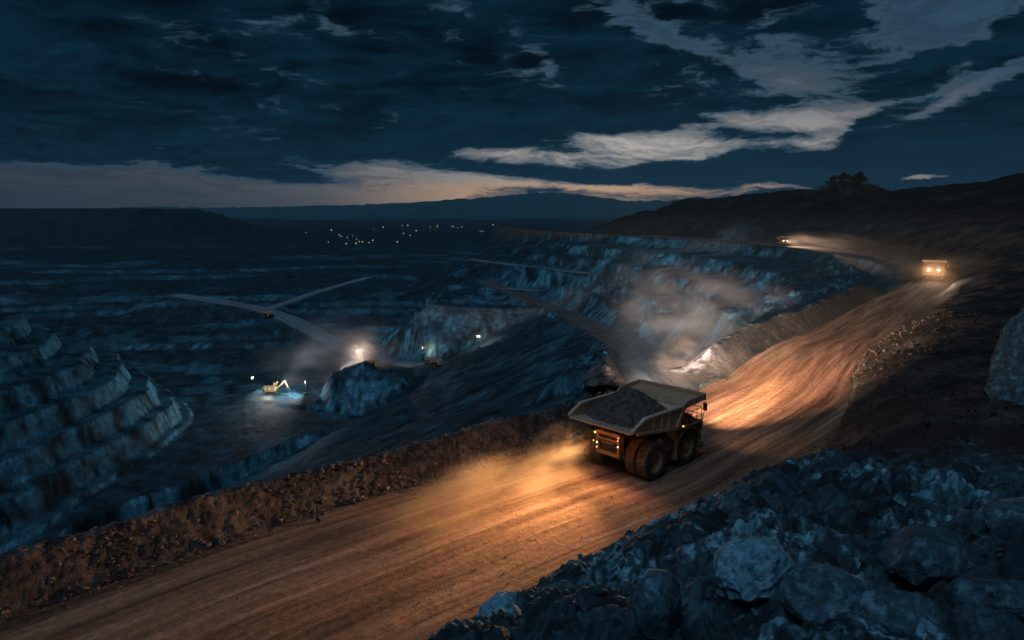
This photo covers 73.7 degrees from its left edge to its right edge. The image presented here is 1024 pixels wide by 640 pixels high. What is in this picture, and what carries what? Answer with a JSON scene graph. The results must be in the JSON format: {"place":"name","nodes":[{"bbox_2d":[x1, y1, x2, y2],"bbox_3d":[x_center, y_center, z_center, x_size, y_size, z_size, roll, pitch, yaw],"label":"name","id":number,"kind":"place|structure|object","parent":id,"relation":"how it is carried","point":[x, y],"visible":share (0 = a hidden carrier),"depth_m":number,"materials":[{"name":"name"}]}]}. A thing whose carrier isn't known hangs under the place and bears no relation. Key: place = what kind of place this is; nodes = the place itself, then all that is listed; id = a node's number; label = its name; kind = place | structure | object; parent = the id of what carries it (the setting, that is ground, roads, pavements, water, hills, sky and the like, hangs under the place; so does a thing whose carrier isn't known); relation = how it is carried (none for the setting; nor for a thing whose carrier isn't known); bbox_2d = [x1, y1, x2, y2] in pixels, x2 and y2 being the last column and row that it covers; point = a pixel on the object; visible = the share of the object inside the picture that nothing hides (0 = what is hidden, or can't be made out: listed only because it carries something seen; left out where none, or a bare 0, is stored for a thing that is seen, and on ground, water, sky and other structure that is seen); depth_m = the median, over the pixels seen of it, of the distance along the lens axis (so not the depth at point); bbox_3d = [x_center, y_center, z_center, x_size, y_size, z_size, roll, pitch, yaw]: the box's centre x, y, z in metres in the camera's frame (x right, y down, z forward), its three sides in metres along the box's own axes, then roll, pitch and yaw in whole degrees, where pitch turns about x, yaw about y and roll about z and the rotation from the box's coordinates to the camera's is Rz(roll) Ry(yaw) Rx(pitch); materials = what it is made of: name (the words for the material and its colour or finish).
{"place":"outdoors","nodes":[
{"label":"outdoors","id":0,"kind":"place"},
{"bbox_2d":[169,277,424,367],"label":"pit road","id":1,"kind":"structure","parent":0,"point":[341,345],"depth_m":554.64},
{"bbox_2d":[262,310,273,317],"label":"haul truck","id":2,"kind":"object","parent":1,"relation":"on","point":[266,313],"visible":1,"depth_m":569.90,"materials":[{"name":"yellow paint"}]},
{"bbox_2d":[117,193,678,219],"bbox_3d":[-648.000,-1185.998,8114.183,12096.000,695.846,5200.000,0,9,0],"label":"mountains","id":3,"kind":"structure","parent":0,"point":[550,206],"depth_m":7134.68,"materials":[{"name":"stone"}]},
{"bbox_2d":[0,236,955,639],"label":"haul road","id":4,"kind":"structure","parent":0,"point":[466,562],"depth_m":43.29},
{"bbox_2d":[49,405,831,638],"bbox_3d":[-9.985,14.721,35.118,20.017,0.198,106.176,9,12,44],"label":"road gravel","id":5,"kind":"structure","parent":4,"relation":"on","point":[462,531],"depth_m":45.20,"materials":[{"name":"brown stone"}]},
{"bbox_2d":[568,379,707,479],"bbox_3d":[10.181,8.781,54.958,10.020,5.632,6.760,-8,12,-42],"label":"haul truck","id":6,"kind":"object","parent":4,"relation":"on","point":[645,447],"visible":0.94,"depth_m":53.57,"materials":[{"name":"metal"}]},
{"bbox_2d":[585,386,666,428],"bbox_3d":[9.161,6.515,53.641,5.850,2.473,5.900,-8,12,-42],"label":"ore heap","id":7,"kind":"object","parent":6,"relation":"in","point":[628,407],"visible":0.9,"depth_m":52.59,"materials":[{"name":"grey gravel"}]},
{"bbox_2d":[777,236,790,244],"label":"haul truck","id":8,"kind":"object","parent":4,"relation":"on","point":[784,240],"visible":1,"depth_m":431.65,"materials":[{"name":"yellow paint"}]},
{"bbox_2d":[922,260,950,278],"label":"haul truck","id":9,"kind":"object","parent":4,"relation":"on","point":[939,268],"visible":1,"depth_m":211.65,"materials":[{"name":"yellow paint"}]},
{"bbox_2d":[0,173,1023,554],"bbox_3d":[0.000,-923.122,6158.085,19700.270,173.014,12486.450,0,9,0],"label":"ground","id":10,"kind":"structure","parent":0,"point":[126,381],"depth_m":406.20,"materials":[{"name":"grey stone"}]},
{"bbox_2d":[262,380,289,394],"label":"mining shovel","id":11,"kind":"object","parent":10,"relation":"on","point":[270,390],"visible":1,"depth_m":426.58,"materials":[{"name":"metal"}]},
{"bbox_2d":[0,402,591,625],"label":"berm","id":12,"kind":"structure","parent":10,"relation":"on","point":[21,577],"depth_m":43.50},
{"bbox_2d":[0,389,612,627],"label":"berm stones","id":13,"kind":"object","parent":12,"relation":"on","point":[5,610],"visible":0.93,"depth_m":46.14,"materials":[{"name":"brown stone"}]},
{"bbox_2d":[361,358,376,365],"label":"haul truck","id":14,"kind":"object","parent":10,"relation":"on","point":[372,361],"visible":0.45,"depth_m":447.79,"materials":[{"name":"yellow paint"}]},
{"bbox_2d":[425,357,441,367],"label":"haul truck","id":15,"kind":"object","parent":10,"relation":"on","point":[433,362],"visible":1,"depth_m":448.78,"materials":[{"name":"yellow paint"}]},
{"bbox_2d":[580,345,627,386],"bbox_3d":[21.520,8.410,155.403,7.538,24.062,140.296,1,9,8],"label":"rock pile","id":16,"kind":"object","parent":10,"relation":"on","point":[604,372],"visible":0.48,"depth_m":92.26,"materials":[{"name":"grey stone"}]},
{"bbox_2d":[427,422,1023,639],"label":"rock bank","id":17,"kind":"object","parent":10,"relation":"on","point":[967,481],"visible":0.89,"depth_m":28.65,"materials":[{"name":"grey stone"}]},
{"bbox_2d":[475,590,516,616],"bbox_3d":[-0.468,11.829,27.504,2.136,1.504,1.746,-20,23,-24],"label":"boulder","id":18,"kind":"object","parent":17,"relation":"on","point":[504,600],"visible":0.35,"depth_m":27.29,"materials":[{"name":"grey stone"}]},
{"bbox_2d":[633,569,681,639],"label":"boulder","id":19,"kind":"object","parent":17,"relation":"on","point":[657,599],"visible":0.99,"depth_m":21.27,"materials":[{"name":"grey stone"}]},
{"bbox_2d":[414,487,1023,639],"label":"loose rubble","id":20,"kind":"object","parent":17,"relation":"on","point":[626,588],"visible":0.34,"depth_m":26.38,"materials":[{"name":"grey stone"}]},
{"bbox_2d":[713,536,792,601],"bbox_3d":[8.653,8.911,24.657,3.206,2.285,2.462,6,-3,-41],"label":"boulder","id":21,"kind":"object","parent":17,"relation":"on","point":[749,569],"visible":0.9,"depth_m":23.71,"materials":[{"name":"grey stone"}]},
{"bbox_2d":[779,562,868,625],"bbox_3d":[9.963,8.839,21.724,2.750,2.064,2.374,13,5,23],"label":"boulder","id":22,"kind":"object","parent":17,"relation":"on","point":[818,593],"visible":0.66,"depth_m":21.18,"materials":[{"name":"grey stone"}]},
{"bbox_2d":[862,588,972,635],"bbox_3d":[12.162,9.043,20.567,3.423,1.357,1.827,14,15,12],"label":"boulder","id":23,"kind":"object","parent":17,"relation":"on","point":[902,612],"visible":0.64,"depth_m":20.36,"materials":[{"name":"grey stone"}]},
{"bbox_2d":[882,525,967,587],"bbox_3d":[14.451,8.155,23.728,3.046,2.031,2.370,-9,15,-19],"label":"boulder","id":24,"kind":"object","parent":17,"relation":"on","point":[923,556],"visible":0.95,"depth_m":23.02,"materials":[{"name":"grey stone"}]},
{"bbox_2d":[948,575,1023,626],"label":"boulder","id":25,"kind":"object","parent":17,"relation":"on","point":[1008,600],"visible":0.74,"depth_m":20.45,"materials":[{"name":"grey stone"}]},
{"bbox_2d":[978,497,1023,531],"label":"boulder","id":26,"kind":"object","parent":17,"relation":"on","point":[997,513],"visible":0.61,"depth_m":26.62,"materials":[{"name":"grey stone"}]},
{"bbox_2d":[662,285,891,378],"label":"berm","id":27,"kind":"structure","parent":10,"relation":"on","point":[731,353],"depth_m":107.77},
{"bbox_2d":[794,192,805,197],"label":"shrub","id":28,"kind":"object","parent":10,"relation":"on","point":[799,194],"visible":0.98,"depth_m":555.25,"materials":[{"name":"green plant"}]},
{"bbox_2d":[815,180,837,190],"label":"shrub","id":29,"kind":"object","parent":10,"relation":"on","point":[830,187],"visible":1,"depth_m":507.45,"materials":[{"name":"green plant"}]},
{"bbox_2d":[829,175,839,188],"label":"tree","id":30,"kind":"object","parent":10,"relation":"on","point":[833,178],"visible":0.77,"depth_m":510.87,"materials":[{"name":"green plant"}]},
{"bbox_2d":[822,185,869,202],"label":"rock outcrop","id":31,"kind":"object","parent":10,"relation":"on","point":[841,194],"visible":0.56,"depth_m":510.56,"materials":[{"name":"grey stone"}]},
{"bbox_2d":[838,172,851,183],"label":"tree","id":32,"kind":"object","parent":31,"relation":"on","point":[844,176],"visible":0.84,"depth_m":511.52,"materials":[{"name":"green plant"}]},
{"bbox_2d":[835,181,863,187],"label":"shrub","id":33,"kind":"object","parent":31,"relation":"on","point":[845,183],"visible":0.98,"depth_m":507.22,"materials":[{"name":"green plant"}]},
{"bbox_2d":[851,171,867,185],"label":"tree","id":34,"kind":"object","parent":31,"relation":"on","point":[859,176],"visible":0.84,"depth_m":510.80,"materials":[{"name":"green plant"}]},
{"bbox_2d":[856,180,875,191],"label":"shrub","id":35,"kind":"object","parent":31,"relation":"on","point":[868,187],"visible":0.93,"depth_m":505.40,"materials":[{"name":"green plant"}]},
{"bbox_2d":[812,307,1023,583],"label":"loose scree","id":36,"kind":"structure","parent":10,"relation":"on","point":[966,438],"depth_m":65.31,"materials":[{"name":"brown stone"}]},
{"bbox_2d":[983,308,1023,404],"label":"rock outcrop","id":37,"kind":"object","parent":10,"relation":"on","point":[1005,380],"visible":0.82,"depth_m":52.70,"materials":[{"name":"grey stone"}]},
{"bbox_2d":[0,0,1023,208],"label":"sky","id":38,"kind":"structure","parent":0,"point":[104,103],"materials":[{"name":"blue"}]},
{"bbox_2d":[501,288,542,290],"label":"haul road","id":39,"kind":"structure","parent":0,"point":[520,289],"depth_m":585.61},
{"bbox_2d":[466,259,588,273],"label":"haul road","id":40,"kind":"structure","parent":0,"point":[528,266],"depth_m":640.00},
{"bbox_2d":[480,282,712,389],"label":"ramp road","id":41,"kind":"structure","parent":0,"point":[640,359],"depth_m":205.35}
]}

